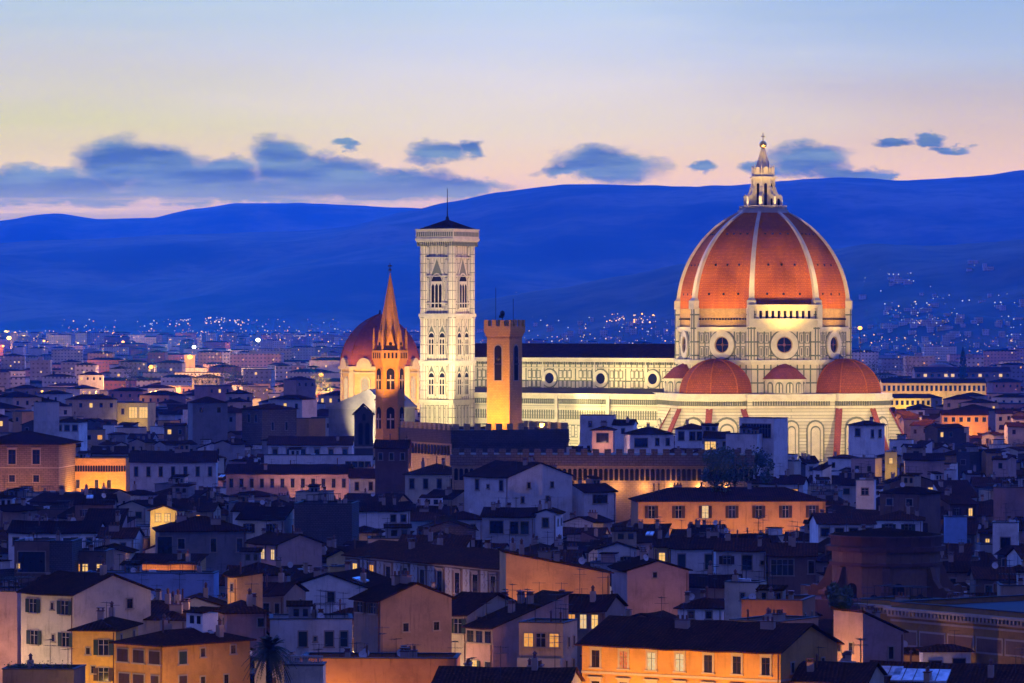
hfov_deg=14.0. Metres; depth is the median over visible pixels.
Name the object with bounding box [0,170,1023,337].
mountain
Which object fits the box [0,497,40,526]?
house
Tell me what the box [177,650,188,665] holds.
window
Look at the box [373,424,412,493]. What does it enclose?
house
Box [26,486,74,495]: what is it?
house
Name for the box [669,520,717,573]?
house
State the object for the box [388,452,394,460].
window
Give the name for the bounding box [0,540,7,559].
house
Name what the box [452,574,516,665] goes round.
house
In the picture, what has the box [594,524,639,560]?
house
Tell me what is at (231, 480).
window
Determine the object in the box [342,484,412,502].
house
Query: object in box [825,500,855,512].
house
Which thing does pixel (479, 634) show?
window
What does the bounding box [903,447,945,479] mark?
house
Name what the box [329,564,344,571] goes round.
house
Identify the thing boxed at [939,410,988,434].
house
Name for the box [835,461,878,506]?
house
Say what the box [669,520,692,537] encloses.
house
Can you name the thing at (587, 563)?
house
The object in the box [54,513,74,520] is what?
house
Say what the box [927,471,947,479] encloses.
house
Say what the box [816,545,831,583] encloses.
house
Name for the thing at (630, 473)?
crenellated range
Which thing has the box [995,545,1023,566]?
house
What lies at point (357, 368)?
domed chapel
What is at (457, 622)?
window
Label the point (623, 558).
window
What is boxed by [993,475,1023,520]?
house
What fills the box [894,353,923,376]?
leafy tree
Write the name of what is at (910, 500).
window
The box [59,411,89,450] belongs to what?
house
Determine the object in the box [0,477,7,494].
house
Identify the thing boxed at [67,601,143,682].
house
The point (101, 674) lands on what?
window
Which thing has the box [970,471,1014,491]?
house
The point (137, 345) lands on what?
apartment block
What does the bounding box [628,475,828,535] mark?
house
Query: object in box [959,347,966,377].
cypress tree
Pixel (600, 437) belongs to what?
window
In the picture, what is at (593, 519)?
house
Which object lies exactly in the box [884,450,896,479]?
house
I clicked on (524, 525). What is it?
window
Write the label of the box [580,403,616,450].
house
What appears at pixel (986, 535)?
house
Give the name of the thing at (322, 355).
apartment block
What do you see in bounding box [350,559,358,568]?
window
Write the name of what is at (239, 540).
window
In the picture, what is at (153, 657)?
window
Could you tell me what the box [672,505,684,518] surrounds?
window
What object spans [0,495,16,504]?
house
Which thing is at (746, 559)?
window
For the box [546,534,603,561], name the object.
house
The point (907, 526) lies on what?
window
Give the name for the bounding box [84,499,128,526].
house
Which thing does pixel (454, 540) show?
house
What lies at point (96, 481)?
window
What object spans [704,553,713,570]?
window
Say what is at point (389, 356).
spire tower
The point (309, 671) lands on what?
house
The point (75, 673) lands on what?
house
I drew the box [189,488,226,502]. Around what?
house
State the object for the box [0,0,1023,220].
sky
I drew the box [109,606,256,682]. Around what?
house
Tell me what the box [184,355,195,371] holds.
lamplit tower
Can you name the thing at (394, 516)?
window
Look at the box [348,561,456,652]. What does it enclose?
house
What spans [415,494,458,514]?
house
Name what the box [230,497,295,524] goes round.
house
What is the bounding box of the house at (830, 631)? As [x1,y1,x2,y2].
[822,628,833,635]
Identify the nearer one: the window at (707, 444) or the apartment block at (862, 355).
the window at (707, 444)
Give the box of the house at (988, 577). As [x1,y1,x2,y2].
[967,554,1023,592]
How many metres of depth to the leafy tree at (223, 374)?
2348.16 m
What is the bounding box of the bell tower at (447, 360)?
[415,189,479,426]
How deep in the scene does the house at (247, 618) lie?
556.38 m
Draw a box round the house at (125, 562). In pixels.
[110,554,143,569]
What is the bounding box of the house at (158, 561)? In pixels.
[130,539,208,569]
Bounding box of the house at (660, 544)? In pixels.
[652,521,670,562]
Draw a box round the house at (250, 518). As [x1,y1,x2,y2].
[235,502,293,539]
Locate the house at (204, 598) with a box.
[175,573,227,606]
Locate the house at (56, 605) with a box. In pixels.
[16,555,155,663]
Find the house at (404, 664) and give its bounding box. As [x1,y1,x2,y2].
[300,627,460,682]
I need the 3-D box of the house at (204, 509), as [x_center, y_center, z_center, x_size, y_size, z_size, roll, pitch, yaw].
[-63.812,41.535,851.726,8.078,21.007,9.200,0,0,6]
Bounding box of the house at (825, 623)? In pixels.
[815,614,833,628]
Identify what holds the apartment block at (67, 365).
on the ground
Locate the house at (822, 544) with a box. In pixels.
[818,522,830,553]
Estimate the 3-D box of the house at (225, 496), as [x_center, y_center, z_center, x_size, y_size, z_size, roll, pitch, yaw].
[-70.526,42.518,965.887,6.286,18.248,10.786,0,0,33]
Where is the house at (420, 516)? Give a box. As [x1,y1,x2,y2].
[410,505,443,534]
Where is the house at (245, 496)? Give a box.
[228,490,259,523]
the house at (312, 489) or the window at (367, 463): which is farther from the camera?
the window at (367, 463)
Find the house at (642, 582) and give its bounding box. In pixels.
[607,544,692,615]
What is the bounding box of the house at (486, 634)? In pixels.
[461,583,572,666]
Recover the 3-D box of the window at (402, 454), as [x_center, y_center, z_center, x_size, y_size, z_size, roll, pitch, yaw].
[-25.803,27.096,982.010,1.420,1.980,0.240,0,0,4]
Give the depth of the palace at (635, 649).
514.55 m
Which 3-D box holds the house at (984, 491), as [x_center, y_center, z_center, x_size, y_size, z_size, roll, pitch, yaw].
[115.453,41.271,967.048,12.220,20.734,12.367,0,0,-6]
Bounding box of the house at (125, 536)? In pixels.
[96,511,144,552]
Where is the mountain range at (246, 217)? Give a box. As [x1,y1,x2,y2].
[0,203,420,242]
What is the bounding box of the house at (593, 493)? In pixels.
[572,468,618,523]
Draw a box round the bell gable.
[352,404,374,454]
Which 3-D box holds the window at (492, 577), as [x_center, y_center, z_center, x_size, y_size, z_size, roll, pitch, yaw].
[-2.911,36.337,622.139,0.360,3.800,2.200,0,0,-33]
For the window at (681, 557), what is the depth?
695.16 m
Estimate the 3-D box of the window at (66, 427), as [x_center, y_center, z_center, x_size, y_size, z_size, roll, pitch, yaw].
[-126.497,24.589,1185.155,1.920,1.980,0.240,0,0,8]
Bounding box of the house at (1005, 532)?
[992,503,1019,557]
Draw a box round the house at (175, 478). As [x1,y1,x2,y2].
[154,474,196,491]
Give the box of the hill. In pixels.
[475,239,1023,343]
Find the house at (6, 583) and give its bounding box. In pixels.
[2,579,20,585]
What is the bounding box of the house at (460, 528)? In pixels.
[418,507,478,539]
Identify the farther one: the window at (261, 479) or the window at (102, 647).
the window at (261, 479)
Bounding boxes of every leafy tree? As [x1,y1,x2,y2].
[120,358,142,380]
[187,370,215,387]
[202,362,241,384]
[222,361,252,390]
[311,372,332,393]
[700,447,731,491]
[708,443,758,486]
[746,445,774,483]
[826,582,853,609]
[857,358,882,378]
[869,356,890,379]
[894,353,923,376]
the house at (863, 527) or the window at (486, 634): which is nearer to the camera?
the window at (486, 634)
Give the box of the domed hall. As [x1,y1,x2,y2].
[927,363,952,366]
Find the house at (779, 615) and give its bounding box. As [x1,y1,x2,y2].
[729,609,819,625]
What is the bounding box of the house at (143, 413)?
[117,402,155,430]
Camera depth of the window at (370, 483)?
1021.38 m
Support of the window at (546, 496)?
in the house at (530, 483)
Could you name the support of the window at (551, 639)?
in the house at (536, 634)
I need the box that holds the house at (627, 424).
[611,416,638,452]
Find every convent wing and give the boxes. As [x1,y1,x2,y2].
[128,441,218,491]
[225,449,352,499]
[267,436,353,453]
[348,465,374,492]
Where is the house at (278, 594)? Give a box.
[263,567,308,614]
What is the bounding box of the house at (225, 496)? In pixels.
[199,486,231,500]
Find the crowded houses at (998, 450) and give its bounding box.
[0,404,1023,682]
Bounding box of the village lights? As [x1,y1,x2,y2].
[8,260,1023,399]
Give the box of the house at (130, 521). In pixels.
[127,516,138,526]
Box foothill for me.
[852,312,1023,355]
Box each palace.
[0,430,83,491]
[341,529,571,595]
[400,420,568,470]
[575,596,844,682]
[883,594,1023,663]
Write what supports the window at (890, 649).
in the house at (883, 640)
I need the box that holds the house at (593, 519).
[563,510,614,533]
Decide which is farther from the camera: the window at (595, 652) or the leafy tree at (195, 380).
the leafy tree at (195, 380)
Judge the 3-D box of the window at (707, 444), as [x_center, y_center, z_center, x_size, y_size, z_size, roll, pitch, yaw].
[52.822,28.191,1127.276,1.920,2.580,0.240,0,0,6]
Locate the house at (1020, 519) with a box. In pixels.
[1012,516,1023,542]
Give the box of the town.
[0,332,1023,450]
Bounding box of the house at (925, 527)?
[912,512,927,531]
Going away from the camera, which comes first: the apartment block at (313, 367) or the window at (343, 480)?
the window at (343, 480)
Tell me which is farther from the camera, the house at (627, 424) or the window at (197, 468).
the house at (627, 424)
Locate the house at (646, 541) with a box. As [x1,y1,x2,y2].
[592,521,653,555]
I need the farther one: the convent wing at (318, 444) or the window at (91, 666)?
the convent wing at (318, 444)
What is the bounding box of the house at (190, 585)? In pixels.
[86,558,218,600]
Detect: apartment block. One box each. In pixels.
[1,354,25,369]
[30,357,52,380]
[47,383,77,385]
[51,347,83,362]
[54,371,74,374]
[61,360,80,375]
[88,351,114,358]
[100,343,147,354]
[119,360,146,375]
[147,350,167,362]
[197,350,221,365]
[222,351,232,364]
[230,350,283,366]
[275,364,290,379]
[291,362,306,370]
[307,365,318,368]
[310,353,338,359]
[852,350,878,371]
[902,353,935,375]
[958,354,983,366]
[983,349,1016,366]
[997,363,1023,387]
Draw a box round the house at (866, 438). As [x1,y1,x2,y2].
[847,417,886,457]
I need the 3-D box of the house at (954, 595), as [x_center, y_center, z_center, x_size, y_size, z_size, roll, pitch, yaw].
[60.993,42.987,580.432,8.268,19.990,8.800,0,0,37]
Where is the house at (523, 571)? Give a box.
[497,531,613,600]
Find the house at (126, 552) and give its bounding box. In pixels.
[95,530,138,569]
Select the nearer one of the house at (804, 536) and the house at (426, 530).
the house at (426, 530)
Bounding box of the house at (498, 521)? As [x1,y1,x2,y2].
[480,497,537,549]
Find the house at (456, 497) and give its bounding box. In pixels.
[428,476,463,510]
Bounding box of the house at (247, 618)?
[215,583,271,656]
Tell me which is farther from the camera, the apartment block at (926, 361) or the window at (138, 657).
the apartment block at (926, 361)
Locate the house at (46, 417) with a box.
[34,394,58,435]
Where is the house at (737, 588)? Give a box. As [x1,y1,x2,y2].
[724,564,767,620]
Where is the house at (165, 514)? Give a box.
[147,488,187,545]
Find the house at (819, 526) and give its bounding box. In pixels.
[807,492,876,542]
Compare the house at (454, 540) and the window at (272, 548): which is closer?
the house at (454, 540)
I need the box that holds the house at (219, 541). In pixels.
[152,506,249,573]
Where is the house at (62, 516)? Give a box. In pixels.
[53,493,82,520]
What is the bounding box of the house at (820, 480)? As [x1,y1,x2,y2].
[808,477,835,494]
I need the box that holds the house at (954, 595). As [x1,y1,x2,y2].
[947,579,980,597]
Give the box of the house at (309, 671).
[284,644,326,682]
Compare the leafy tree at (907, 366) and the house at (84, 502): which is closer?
the house at (84, 502)
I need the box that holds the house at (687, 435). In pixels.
[673,419,703,448]
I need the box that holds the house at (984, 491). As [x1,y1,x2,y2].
[979,480,1017,500]
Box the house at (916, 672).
[869,650,1023,682]
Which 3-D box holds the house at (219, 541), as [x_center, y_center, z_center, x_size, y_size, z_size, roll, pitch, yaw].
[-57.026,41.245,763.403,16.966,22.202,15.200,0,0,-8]
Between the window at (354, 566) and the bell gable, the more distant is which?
the bell gable
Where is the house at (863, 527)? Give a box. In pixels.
[834,516,871,532]
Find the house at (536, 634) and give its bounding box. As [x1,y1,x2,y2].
[517,594,577,667]
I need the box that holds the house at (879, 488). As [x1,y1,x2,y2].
[876,486,884,497]
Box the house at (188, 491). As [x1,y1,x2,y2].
[154,483,208,504]
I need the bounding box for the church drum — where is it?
[800,527,968,618]
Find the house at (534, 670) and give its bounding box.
[431,636,584,682]
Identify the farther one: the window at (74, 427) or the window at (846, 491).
the window at (74, 427)
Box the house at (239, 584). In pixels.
[223,553,267,607]
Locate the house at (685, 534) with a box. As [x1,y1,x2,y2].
[669,528,696,536]
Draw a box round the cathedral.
[473,136,906,464]
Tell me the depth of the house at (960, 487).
939.94 m
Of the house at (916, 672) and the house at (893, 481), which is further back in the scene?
the house at (893, 481)
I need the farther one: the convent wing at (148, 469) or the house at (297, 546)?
the convent wing at (148, 469)
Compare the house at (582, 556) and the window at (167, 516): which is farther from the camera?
the window at (167, 516)
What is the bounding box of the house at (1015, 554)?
[1004,546,1023,566]
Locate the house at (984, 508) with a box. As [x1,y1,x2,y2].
[977,499,992,522]
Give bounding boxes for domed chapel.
[338,310,419,412]
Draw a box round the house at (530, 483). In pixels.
[461,455,574,526]
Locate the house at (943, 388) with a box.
[879,378,985,403]
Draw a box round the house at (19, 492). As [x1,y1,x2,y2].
[6,487,34,503]
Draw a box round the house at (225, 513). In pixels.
[214,491,235,521]
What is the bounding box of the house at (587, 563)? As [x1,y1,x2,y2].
[560,554,590,565]
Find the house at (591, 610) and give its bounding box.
[558,569,627,673]
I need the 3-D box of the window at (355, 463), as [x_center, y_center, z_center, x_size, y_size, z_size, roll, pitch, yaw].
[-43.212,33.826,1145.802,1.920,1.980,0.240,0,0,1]
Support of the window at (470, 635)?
in the house at (486, 634)
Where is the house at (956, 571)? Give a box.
[940,552,991,582]
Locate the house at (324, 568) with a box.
[292,564,336,581]
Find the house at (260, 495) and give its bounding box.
[229,474,277,500]
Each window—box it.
[6,447,16,464]
[8,474,15,482]
[12,537,18,545]
[15,563,20,569]
[25,597,39,613]
[26,629,40,645]
[31,448,40,464]
[32,475,39,482]
[49,602,54,610]
[50,633,55,642]
[57,599,71,615]
[58,631,71,647]
[64,425,69,431]
[71,425,77,431]
[75,479,79,488]
[80,509,87,516]
[81,563,88,571]
[84,647,91,655]
[86,537,92,546]
[89,665,95,674]
[93,638,112,656]
[93,666,112,681]
[94,479,98,487]
[107,479,111,488]
[115,647,129,663]
[118,672,130,682]
[125,597,134,609]
[129,407,137,417]
[131,649,145,664]
[132,673,144,682]
[133,466,138,476]
[135,511,142,518]
[139,407,147,418]
[146,466,150,476]
[147,650,161,665]
[150,674,159,682]
[154,513,160,521]
[157,536,172,553]
[158,466,162,476]
[164,513,170,522]
[170,466,174,476]
[177,538,185,549]
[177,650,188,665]
[178,674,187,682]
[183,466,187,476]
[195,466,199,476]
[199,647,206,658]
[200,675,205,682]
[207,466,212,476]
[209,538,217,552]
[222,616,224,628]
[223,673,229,682]
[228,478,233,487]
[228,583,233,592]
[229,644,237,654]
[235,537,242,552]
[239,478,243,487]
[243,523,254,533]
[249,478,253,487]
[256,617,265,627]
[258,545,265,559]
[260,478,263,486]
[263,602,269,614]
[267,523,277,531]
[268,546,275,560]
[270,478,274,487]
[271,447,278,453]
[274,602,279,613]
[280,478,284,487]
[285,421,288,430]
[290,478,294,487]
[297,630,308,647]
[300,478,304,487]
[301,447,306,453]
[311,478,315,483]
[312,635,318,642]
[313,447,320,453]
[321,478,325,487]
[323,630,334,647]
[326,591,335,602]
[327,447,334,453]
[331,478,335,487]
[339,630,348,647]
[341,447,348,453]
[341,478,345,487]
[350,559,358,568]
[352,461,357,467]
[353,601,364,613]
[354,481,359,490]
[358,461,363,467]
[365,461,370,466]
[366,561,374,571]
[367,603,378,615]
[368,481,373,490]
[377,452,383,460]
[383,562,391,577]
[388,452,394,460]
[390,514,396,522]
[399,452,404,460]
[400,514,406,522]
[400,564,408,573]
[401,622,410,632]
[408,478,414,489]
[417,565,425,584]
[422,478,428,489]
[432,620,440,631]
[434,567,443,591]
[436,478,442,489]
[452,569,460,593]
[452,617,465,634]
[465,629,474,643]
[469,570,478,591]
[470,659,479,666]
[474,478,479,490]
[474,629,483,643]
[483,630,492,644]
[484,660,491,666]
[487,572,496,591]
[488,520,503,533]
[498,480,503,491]
[509,521,518,534]
[519,521,529,534]
[520,496,525,503]
[522,632,534,647]
[526,482,531,488]
[535,632,546,648]
[541,517,549,527]
[545,495,549,502]
[547,632,560,648]
[567,636,571,648]
[568,613,575,618]
[572,634,575,646]
[578,613,587,629]
[588,646,601,668]
[588,676,602,682]
[589,614,598,629]
[592,494,608,503]
[595,433,608,442]
[615,677,630,682]
[616,648,629,669]
[620,556,632,560]
[634,438,647,447]
[643,679,658,682]
[644,649,657,671]
[645,505,657,518]
[651,571,658,578]
[655,438,659,445]
[658,552,665,561]
[665,438,670,445]
[671,680,686,682]
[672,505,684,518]
[673,651,686,672]
[677,553,685,567]
[678,431,684,440]
[687,610,695,619]
[689,431,695,440]
[696,431,701,440]
[699,505,711,518]
[701,652,714,673]
[704,441,710,450]
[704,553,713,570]
[704,610,712,619]
[710,441,716,450]
[719,555,733,565]
[726,505,738,518]
[730,653,743,675]
[738,592,745,601]
[740,554,752,570]
[742,423,771,438]
[752,505,764,518]
[758,654,772,676]
[770,558,794,575]
[779,505,791,518]
[790,661,794,674]
[806,505,818,518]
[807,560,815,574]
[820,527,828,536]
[834,527,844,531]
[838,640,841,652]
[843,488,849,494]
[848,527,858,530]
[848,641,853,653]
[854,428,860,436]
[860,487,869,495]
[878,429,881,437]
[882,523,895,527]
[885,498,893,505]
[887,645,895,660]
[901,523,914,530]
[905,498,913,506]
[949,577,956,582]
[953,508,960,514]
[967,507,974,516]
[984,584,992,592]
[999,537,1010,548]
[1000,558,1006,566]
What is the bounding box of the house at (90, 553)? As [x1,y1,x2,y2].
[78,539,114,571]
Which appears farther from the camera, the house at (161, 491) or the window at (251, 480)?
the window at (251, 480)
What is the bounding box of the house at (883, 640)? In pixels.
[831,586,908,661]
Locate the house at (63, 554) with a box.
[49,527,82,572]
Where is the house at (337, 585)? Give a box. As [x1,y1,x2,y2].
[299,550,391,612]
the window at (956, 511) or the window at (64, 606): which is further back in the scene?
the window at (956, 511)
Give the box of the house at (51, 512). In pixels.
[34,500,72,520]
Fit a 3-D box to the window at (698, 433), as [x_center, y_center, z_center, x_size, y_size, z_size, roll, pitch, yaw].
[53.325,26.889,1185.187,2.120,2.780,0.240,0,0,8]
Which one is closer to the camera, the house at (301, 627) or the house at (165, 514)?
the house at (301, 627)
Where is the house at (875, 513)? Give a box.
[846,505,879,527]
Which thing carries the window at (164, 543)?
in the house at (219, 541)
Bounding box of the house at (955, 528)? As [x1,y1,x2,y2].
[943,499,967,543]
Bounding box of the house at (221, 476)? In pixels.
[218,465,226,486]
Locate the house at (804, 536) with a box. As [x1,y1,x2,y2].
[783,520,809,542]
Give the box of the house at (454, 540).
[398,519,472,546]
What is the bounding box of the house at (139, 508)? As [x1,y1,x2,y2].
[116,496,166,523]
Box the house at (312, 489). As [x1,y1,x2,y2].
[295,476,334,501]
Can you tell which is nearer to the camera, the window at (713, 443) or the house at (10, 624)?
the house at (10, 624)
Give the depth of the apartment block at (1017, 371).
3127.84 m
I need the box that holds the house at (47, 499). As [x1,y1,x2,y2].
[26,486,83,505]
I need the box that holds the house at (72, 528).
[6,506,106,567]
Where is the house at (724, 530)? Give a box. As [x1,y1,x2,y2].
[694,521,728,535]
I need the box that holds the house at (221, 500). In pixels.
[206,483,224,506]
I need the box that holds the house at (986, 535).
[978,508,1010,541]
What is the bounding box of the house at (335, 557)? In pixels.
[323,530,368,571]
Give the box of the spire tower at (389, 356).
[372,265,407,439]
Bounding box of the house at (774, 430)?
[739,417,787,475]
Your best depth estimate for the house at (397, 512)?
838.95 m
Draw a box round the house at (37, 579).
[10,566,53,585]
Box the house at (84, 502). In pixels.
[73,484,117,520]
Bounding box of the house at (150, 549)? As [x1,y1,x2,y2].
[143,545,154,552]
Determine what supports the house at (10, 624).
on the ground
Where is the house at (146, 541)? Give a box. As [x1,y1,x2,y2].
[142,529,149,552]
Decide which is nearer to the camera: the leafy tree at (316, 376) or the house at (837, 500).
the house at (837, 500)
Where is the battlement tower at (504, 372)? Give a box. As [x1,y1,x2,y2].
[484,299,524,429]
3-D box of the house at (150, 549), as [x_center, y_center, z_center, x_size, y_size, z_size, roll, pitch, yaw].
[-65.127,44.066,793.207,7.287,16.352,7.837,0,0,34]
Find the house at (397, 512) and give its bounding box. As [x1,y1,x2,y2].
[359,491,411,534]
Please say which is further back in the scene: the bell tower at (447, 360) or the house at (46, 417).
the bell tower at (447, 360)
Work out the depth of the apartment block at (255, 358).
3707.08 m
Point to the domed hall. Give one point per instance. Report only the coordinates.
(939, 365)
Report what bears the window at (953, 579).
in the house at (956, 571)
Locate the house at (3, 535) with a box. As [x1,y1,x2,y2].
[0,521,9,547]
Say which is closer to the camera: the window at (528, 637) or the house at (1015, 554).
the window at (528, 637)
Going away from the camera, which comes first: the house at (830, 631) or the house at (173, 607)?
the house at (830, 631)
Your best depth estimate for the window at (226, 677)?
517.87 m
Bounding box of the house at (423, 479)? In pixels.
[402,454,451,503]
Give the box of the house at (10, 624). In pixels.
[0,576,35,682]
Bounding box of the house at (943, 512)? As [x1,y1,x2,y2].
[940,510,947,531]
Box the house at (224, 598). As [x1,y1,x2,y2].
[220,594,227,601]
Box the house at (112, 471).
[75,451,129,491]
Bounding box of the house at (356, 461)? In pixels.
[264,447,373,467]
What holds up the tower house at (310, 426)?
on the ground
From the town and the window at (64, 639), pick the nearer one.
the window at (64, 639)
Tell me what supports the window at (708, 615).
in the house at (703, 607)
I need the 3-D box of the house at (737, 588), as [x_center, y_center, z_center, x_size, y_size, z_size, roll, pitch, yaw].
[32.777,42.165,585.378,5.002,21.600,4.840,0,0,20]
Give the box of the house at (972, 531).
[940,520,979,550]
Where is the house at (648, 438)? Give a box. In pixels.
[622,422,675,452]
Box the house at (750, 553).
[713,515,771,583]
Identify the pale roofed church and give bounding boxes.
[326,389,416,442]
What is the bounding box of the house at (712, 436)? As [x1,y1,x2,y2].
[701,423,730,452]
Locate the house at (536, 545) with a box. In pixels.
[524,533,549,548]
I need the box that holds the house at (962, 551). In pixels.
[940,542,973,560]
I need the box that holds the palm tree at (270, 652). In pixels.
[241,635,296,682]
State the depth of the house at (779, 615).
546.92 m
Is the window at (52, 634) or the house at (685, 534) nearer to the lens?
the window at (52, 634)
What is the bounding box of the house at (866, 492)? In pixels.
[856,467,876,509]
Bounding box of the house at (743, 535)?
[699,519,768,537]
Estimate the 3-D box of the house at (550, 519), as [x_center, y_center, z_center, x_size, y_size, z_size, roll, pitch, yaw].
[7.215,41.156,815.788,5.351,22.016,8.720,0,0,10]
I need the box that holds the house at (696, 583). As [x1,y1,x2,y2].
[689,551,741,600]
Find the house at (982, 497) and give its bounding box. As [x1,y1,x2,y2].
[980,483,992,500]
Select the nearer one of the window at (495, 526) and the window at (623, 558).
the window at (623, 558)
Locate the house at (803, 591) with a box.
[800,572,824,593]
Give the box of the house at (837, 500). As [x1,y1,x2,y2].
[815,492,849,506]
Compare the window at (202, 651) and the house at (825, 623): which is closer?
the window at (202, 651)
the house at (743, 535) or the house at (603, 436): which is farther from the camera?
the house at (603, 436)
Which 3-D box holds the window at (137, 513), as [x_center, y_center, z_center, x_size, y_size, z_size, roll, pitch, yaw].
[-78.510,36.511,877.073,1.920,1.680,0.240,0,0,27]
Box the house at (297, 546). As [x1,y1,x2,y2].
[244,512,325,572]
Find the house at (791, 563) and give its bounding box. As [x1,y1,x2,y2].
[766,521,817,594]
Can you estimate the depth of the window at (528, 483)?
887.83 m
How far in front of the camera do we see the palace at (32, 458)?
1114.50 m
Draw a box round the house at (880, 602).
[853,584,938,622]
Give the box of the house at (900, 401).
[890,394,931,408]
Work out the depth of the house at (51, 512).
874.90 m
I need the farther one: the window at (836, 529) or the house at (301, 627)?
the window at (836, 529)
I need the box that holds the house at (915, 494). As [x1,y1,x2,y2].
[876,466,944,532]
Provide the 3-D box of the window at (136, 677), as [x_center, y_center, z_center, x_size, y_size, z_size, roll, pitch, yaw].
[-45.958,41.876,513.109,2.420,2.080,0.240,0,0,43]
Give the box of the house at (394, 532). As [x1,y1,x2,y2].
[368,517,411,542]
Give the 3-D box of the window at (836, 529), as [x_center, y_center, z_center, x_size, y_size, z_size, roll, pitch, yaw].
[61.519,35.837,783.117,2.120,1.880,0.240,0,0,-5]
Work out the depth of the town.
2745.52 m
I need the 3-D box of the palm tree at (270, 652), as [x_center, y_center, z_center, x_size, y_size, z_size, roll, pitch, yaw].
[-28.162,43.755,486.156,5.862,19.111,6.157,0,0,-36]
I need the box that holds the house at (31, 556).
[14,530,55,583]
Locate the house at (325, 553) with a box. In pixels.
[322,540,363,564]
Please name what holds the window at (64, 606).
in the house at (56, 605)
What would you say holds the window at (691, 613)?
in the house at (703, 607)
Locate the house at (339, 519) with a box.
[293,484,358,546]
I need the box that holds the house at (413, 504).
[410,499,420,512]
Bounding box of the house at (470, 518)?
[440,495,481,539]
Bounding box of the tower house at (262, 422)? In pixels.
[239,403,297,448]
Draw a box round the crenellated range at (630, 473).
[450,449,754,522]
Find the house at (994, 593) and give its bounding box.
[964,582,996,596]
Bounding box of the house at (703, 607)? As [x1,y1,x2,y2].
[673,571,724,619]
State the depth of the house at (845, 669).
508.09 m
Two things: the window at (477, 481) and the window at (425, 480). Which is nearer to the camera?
the window at (477, 481)
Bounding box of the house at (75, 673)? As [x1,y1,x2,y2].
[1,639,85,682]
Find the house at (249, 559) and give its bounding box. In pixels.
[221,547,293,596]
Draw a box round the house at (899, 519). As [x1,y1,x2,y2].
[874,492,925,531]
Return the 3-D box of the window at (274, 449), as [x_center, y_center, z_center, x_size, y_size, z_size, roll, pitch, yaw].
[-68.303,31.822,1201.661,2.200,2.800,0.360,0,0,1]
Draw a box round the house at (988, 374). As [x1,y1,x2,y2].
[911,367,1010,382]
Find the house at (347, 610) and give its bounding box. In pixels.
[333,582,365,651]
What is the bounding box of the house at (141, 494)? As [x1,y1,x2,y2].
[127,481,156,499]
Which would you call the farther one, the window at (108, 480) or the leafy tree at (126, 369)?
the leafy tree at (126, 369)
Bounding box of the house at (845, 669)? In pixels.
[790,637,887,682]
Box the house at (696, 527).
[690,512,725,532]
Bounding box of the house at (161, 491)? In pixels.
[154,480,180,494]
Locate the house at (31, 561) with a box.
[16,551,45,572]
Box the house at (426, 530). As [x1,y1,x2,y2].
[423,524,453,534]
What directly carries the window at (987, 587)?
in the house at (988, 577)
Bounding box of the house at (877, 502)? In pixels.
[876,497,879,509]
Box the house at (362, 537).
[359,507,384,540]
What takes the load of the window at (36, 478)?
in the palace at (32, 458)
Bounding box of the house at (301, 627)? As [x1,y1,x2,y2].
[269,589,352,657]
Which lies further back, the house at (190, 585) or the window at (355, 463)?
the window at (355, 463)
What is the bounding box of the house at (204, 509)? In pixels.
[178,495,222,517]
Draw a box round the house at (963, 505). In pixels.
[940,487,979,519]
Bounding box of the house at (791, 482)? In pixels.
[757,466,809,493]
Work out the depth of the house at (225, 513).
900.58 m
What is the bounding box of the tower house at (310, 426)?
[297,418,324,435]
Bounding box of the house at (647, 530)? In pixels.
[633,516,671,537]
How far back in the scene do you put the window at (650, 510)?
861.56 m
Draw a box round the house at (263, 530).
[246,515,282,546]
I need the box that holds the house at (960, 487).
[931,479,978,500]
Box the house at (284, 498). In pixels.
[271,492,293,502]
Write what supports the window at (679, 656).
in the palace at (635, 649)
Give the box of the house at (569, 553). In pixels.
[516,542,586,561]
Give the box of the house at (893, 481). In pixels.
[881,472,932,490]
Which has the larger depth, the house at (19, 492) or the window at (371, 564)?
the house at (19, 492)
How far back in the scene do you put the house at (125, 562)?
695.07 m
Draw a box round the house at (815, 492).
[811,483,842,498]
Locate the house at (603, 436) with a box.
[590,420,617,452]
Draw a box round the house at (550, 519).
[532,497,565,544]
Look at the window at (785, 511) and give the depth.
863.67 m
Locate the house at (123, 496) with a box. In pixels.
[82,482,133,505]
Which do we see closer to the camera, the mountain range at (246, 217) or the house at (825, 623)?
the house at (825, 623)
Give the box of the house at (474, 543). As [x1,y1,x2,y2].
[424,520,482,547]
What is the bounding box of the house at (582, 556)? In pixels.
[572,552,611,579]
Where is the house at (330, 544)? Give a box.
[322,529,341,551]
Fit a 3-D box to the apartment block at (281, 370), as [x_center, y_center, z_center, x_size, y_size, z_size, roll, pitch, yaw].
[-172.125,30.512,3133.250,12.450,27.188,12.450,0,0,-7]
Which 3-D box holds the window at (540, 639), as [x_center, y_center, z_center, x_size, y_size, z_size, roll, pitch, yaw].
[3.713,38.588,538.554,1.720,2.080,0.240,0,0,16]
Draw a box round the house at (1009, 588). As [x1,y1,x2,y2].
[996,559,1023,595]
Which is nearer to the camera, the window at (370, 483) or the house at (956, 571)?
the house at (956, 571)
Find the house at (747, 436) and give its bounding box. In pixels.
[725,425,762,478]
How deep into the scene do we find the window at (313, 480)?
1049.44 m
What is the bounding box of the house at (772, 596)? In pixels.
[740,571,815,617]
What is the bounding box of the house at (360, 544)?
[336,533,381,549]
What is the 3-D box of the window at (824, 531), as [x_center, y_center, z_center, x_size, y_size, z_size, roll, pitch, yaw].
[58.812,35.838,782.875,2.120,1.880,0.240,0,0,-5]
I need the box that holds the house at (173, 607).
[143,585,216,633]

